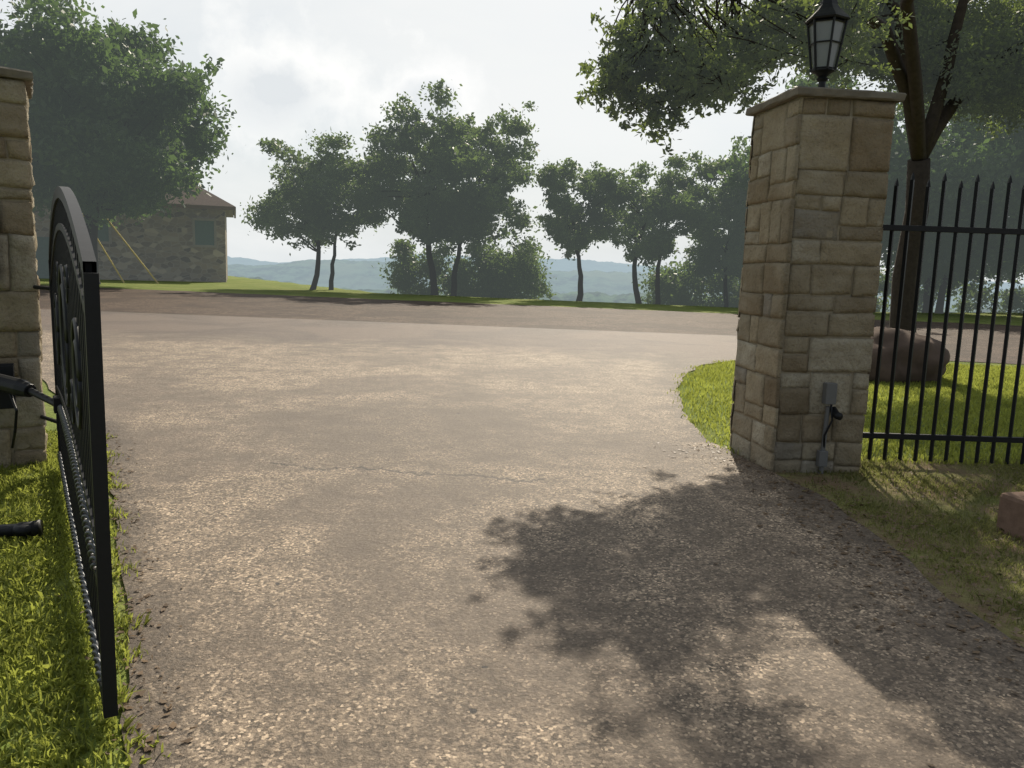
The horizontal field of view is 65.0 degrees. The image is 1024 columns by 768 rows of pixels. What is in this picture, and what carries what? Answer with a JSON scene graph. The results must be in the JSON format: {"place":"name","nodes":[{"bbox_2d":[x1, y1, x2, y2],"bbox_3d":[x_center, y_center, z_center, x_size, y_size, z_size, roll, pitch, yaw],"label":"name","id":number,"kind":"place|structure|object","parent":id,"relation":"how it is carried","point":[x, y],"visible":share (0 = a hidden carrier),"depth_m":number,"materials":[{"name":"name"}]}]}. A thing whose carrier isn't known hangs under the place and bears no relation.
{"place":"outdoors","nodes":[
{"label":"outdoors","id":0,"kind":"place"},
{"bbox_2d":[0,427,170,767],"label":"lawn grass","id":1,"kind":"structure","parent":0,"point":[49,478],"depth_m":3.10,"materials":[{"name":"green plant"}]},
{"bbox_2d":[0,276,1023,767],"bbox_3d":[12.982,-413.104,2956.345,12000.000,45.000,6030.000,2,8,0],"label":"ground","id":2,"kind":"structure","parent":0,"point":[232,284],"depth_m":5.60,"materials":[{"name":"green plant"}]},
{"bbox_2d":[0,78,43,465],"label":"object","id":3,"kind":"object","parent":2,"relation":"on","point":[22,445],"visible":0.2,"depth_m":5.42,"materials":[{"name":"beige stone"}]},
{"bbox_2d":[0,66,33,98],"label":"cap slab","id":4,"kind":"structure","parent":3,"relation":"on","point":[13,73],"depth_m":5.24,"materials":[{"name":"beige stone"}]},
{"bbox_2d":[33,186,117,718],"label":"iron swing gate","id":5,"kind":"structure","parent":3,"relation":"attached to","point":[73,287],"depth_m":2.78,"materials":[{"name":"metal"}]},
{"bbox_2d":[0,363,61,447],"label":"gate operator","id":6,"kind":"object","parent":5,"relation":"attached to","point":[12,387],"visible":0.91,"depth_m":5.04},
{"bbox_2d":[0,519,43,540],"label":"landscape spotlight","id":7,"kind":"object","parent":2,"relation":"on","point":[29,528],"visible":0.95,"depth_m":4.14,"materials":[{"name":"black metal"}]},
{"bbox_2d":[0,78,47,469],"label":"stone blocks","id":8,"kind":"structure","parent":2,"relation":"on","point":[20,307],"depth_m":5.42,"materials":[{"name":"stone"}]},
{"bbox_2d":[0,0,240,283],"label":"live oak tree","id":9,"kind":"object","parent":2,"relation":"on","point":[108,113],"visible":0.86,"depth_m":34.23,"materials":[{"name":"green plant"}]},
{"bbox_2d":[82,213,158,283],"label":"guy wires","id":10,"kind":"object","parent":2,"relation":"on","point":[130,249],"visible":0.09,"depth_m":40.52,"materials":[{"name":"yellow metal"}]},
{"bbox_2d":[33,205,227,281],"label":"walls","id":11,"kind":"structure","parent":2,"relation":"on","point":[163,249],"depth_m":44.88,"materials":[{"name":"stone"}]},
{"bbox_2d":[36,237,48,278],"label":"door","id":12,"kind":"structure","parent":11,"relation":"attached to","point":[42,254],"depth_m":42.99,"materials":[{"name":"wood"}]},
{"bbox_2d":[97,221,111,243],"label":"window frame","id":13,"kind":"object","parent":11,"relation":"attached to","point":[110,239],"visible":0.29,"depth_m":43.81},
{"bbox_2d":[98,216,108,241],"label":"window","id":14,"kind":"structure","parent":13,"relation":"in","point":[103,234],"depth_m":43.75,"materials":[{"name":"glass"}]},
{"bbox_2d":[162,203,235,217],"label":"fascia and soffit","id":15,"kind":"structure","parent":11,"relation":"on","point":[228,211],"depth_m":44.84,"materials":[{"name":"brown wood"}]},
{"bbox_2d":[34,184,234,214],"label":"hip roof","id":16,"kind":"structure","parent":15,"relation":"on","point":[201,198],"depth_m":45.14,"materials":[{"name":"brown"}]},
{"bbox_2d":[192,218,216,247],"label":"window frame","id":17,"kind":"object","parent":11,"relation":"attached to","point":[215,234],"visible":1,"depth_m":45.32,"materials":[{"name":"grey wood"}]},
{"bbox_2d":[195,220,213,244],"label":"window","id":18,"kind":"structure","parent":17,"relation":"in","point":[204,232],"depth_m":45.37,"materials":[{"name":"teal glass"}]},
{"bbox_2d":[239,126,394,289],"bbox_3d":[-9.369,-8.174,38.868,7.772,8.010,7.025,7,10,30],"label":"live oak tree","id":19,"kind":"object","parent":2,"relation":"on","point":[314,192],"visible":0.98,"depth_m":37.41,"materials":[{"name":"green plant"}]},
{"bbox_2d":[335,78,540,295],"bbox_3d":[-3.564,-9.085,38.512,10.629,10.542,9.634,2,8,0],"label":"live oak tree","id":20,"kind":"object","parent":2,"relation":"on","point":[430,206],"visible":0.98,"depth_m":36.85,"materials":[{"name":"green plant"}]},
{"bbox_2d":[531,157,628,300],"bbox_3d":[3.067,-7.015,37.953,4.605,7.132,5.202,2,8,0],"label":"live oak tree","id":21,"kind":"object","parent":2,"relation":"on","point":[570,230],"visible":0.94,"depth_m":36.65,"materials":[{"name":"green plant"}]},
{"bbox_2d":[594,152,740,304],"bbox_3d":[6.881,-6.968,37.121,6.510,7.602,6.808,2,8,0],"label":"live oak tree","id":22,"kind":"object","parent":2,"relation":"on","point":[667,202],"visible":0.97,"depth_m":36.29,"materials":[{"name":"green plant"}]},
{"bbox_2d":[372,232,1023,312],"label":"crest brush","id":23,"kind":"object","parent":2,"relation":"on","point":[499,273],"visible":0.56,"depth_m":39.56,"materials":[{"name":"green plant"}]},
{"bbox_2d":[683,135,749,306],"bbox_3d":[10.845,-7.191,37.131,6.192,8.586,5.717,4,9,16],"label":"live oak tree","id":24,"kind":"object","parent":2,"relation":"on","point":[732,241],"visible":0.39,"depth_m":36.71,"materials":[{"name":"green plant"}]},
{"bbox_2d":[574,0,1023,331],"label":"live oak tree","id":25,"kind":"object","parent":2,"relation":"on","point":[950,58],"visible":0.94,"depth_m":8.41,"materials":[{"name":"green plant"}]},
{"bbox_2d":[730,96,891,466],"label":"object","id":26,"kind":"object","parent":2,"relation":"on","point":[830,233],"visible":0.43,"depth_m":6.01,"materials":[{"name":"beige stone"}]},
{"bbox_2d":[745,86,906,115],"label":"cap slab","id":27,"kind":"structure","parent":26,"relation":"on","point":[818,92],"depth_m":5.74,"materials":[{"name":"beige stone"}]},
{"bbox_2d":[805,0,850,86],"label":"pillar lantern","id":28,"kind":"object","parent":27,"relation":"on","point":[826,21],"visible":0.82,"depth_m":5.99,"materials":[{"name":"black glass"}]},
{"bbox_2d":[729,98,895,472],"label":"stone blocks","id":29,"kind":"structure","parent":2,"relation":"on","point":[823,141],"depth_m":6.00,"materials":[{"name":"stone"}]},
{"bbox_2d":[816,382,842,473],"bbox_3d":[2.390,0.367,6.054,0.120,0.750,0.126,0,9,-14],"label":"electrical conduit","id":30,"kind":"object","parent":29,"relation":"attached to","point":[829,394],"visible":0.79,"depth_m":6.04,"materials":[{"name":"grey plastic"}]},
{"bbox_2d":[707,72,979,278],"bbox_3d":[13.607,-8.417,34.082,10.045,11.442,8.790,0,9,-14],"label":"live oak tree","id":31,"kind":"object","parent":2,"relation":"on","point":[896,157],"visible":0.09,"depth_m":32.17,"materials":[{"name":"green plant"}]},
{"bbox_2d":[867,327,949,383],"bbox_3d":[5.598,-0.453,11.912,1.737,0.775,1.232,2,8,0],"label":"boulder","id":32,"kind":"object","parent":2,"relation":"on","point":[917,359],"visible":0.35,"depth_m":11.46,"materials":[{"name":"stone"}]},
{"bbox_2d":[863,172,1023,464],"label":"iron fence","id":33,"kind":"object","parent":2,"relation":"on","point":[933,436],"visible":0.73,"depth_m":6.40,"materials":[{"name":"black metal"}]},
{"bbox_2d":[874,80,1023,313],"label":"live oak tree","id":34,"kind":"object","parent":2,"relation":"on","point":[986,162],"visible":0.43,"depth_m":31.53,"materials":[{"name":"green plant"}]},
{"bbox_2d":[949,119,1023,279],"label":"live oak tree","id":35,"kind":"object","parent":2,"relation":"on","point":[1013,185],"visible":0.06,"depth_m":32.98,"materials":[{"name":"green plant"}]},
{"bbox_2d":[996,491,1023,540],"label":"sandstone edging block","id":36,"kind":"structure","parent":2,"relation":"on","point":[1010,517],"depth_m":4.78,"materials":[{"name":"brown stone"}]},
{"bbox_2d":[0,0,1023,283],"label":"sky","id":37,"kind":"structure","parent":0,"point":[291,68],"materials":[{"name":"white"}]},
{"bbox_2d":[39,285,1023,363],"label":"road","id":38,"kind":"structure","parent":0,"point":[319,308],"depth_m":23.69,"materials":[{"name":"grey asphalt"}]},
{"bbox_2d":[40,309,1023,767],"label":"driveway","id":39,"kind":"structure","parent":0,"point":[390,545],"depth_m":3.89,"materials":[{"name":"grey asphalt"}]},
{"bbox_2d":[56,425,1023,766],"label":"fallen leaves","id":40,"kind":"object","parent":39,"relation":"on","point":[174,725],"visible":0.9,"depth_m":3.93,"materials":[{"name":"plant"}]},
{"bbox_2d":[228,259,1021,309],"bbox_3d":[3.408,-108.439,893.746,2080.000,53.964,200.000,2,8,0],"label":"wooded hills","id":41,"kind":"structure","parent":0,"point":[356,275],"depth_m":896.82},
{"bbox_2d":[227,254,1023,291],"bbox_3d":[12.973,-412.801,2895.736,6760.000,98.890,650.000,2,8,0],"label":"wooded hills","id":42,"kind":"structure","parent":0,"point":[564,264],"depth_m":2959.96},
{"bbox_2d":[235,276,1018,312],"bbox_3d":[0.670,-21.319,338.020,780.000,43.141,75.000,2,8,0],"label":"wooded hills","id":43,"kind":"structure","parent":0,"point":[596,296],"depth_m":361.80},
{"bbox_2d":[667,359,1023,465],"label":"lawn grass","id":44,"kind":"structure","parent":0,"point":[993,385],"depth_m":9.17,"materials":[{"name":"green plant"}]},
{"bbox_2d":[785,454,1023,633],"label":"sparse grass","id":45,"kind":"structure","parent":0,"point":[878,468],"depth_m":5.06,"materials":[{"name":"green plant"}]}
]}

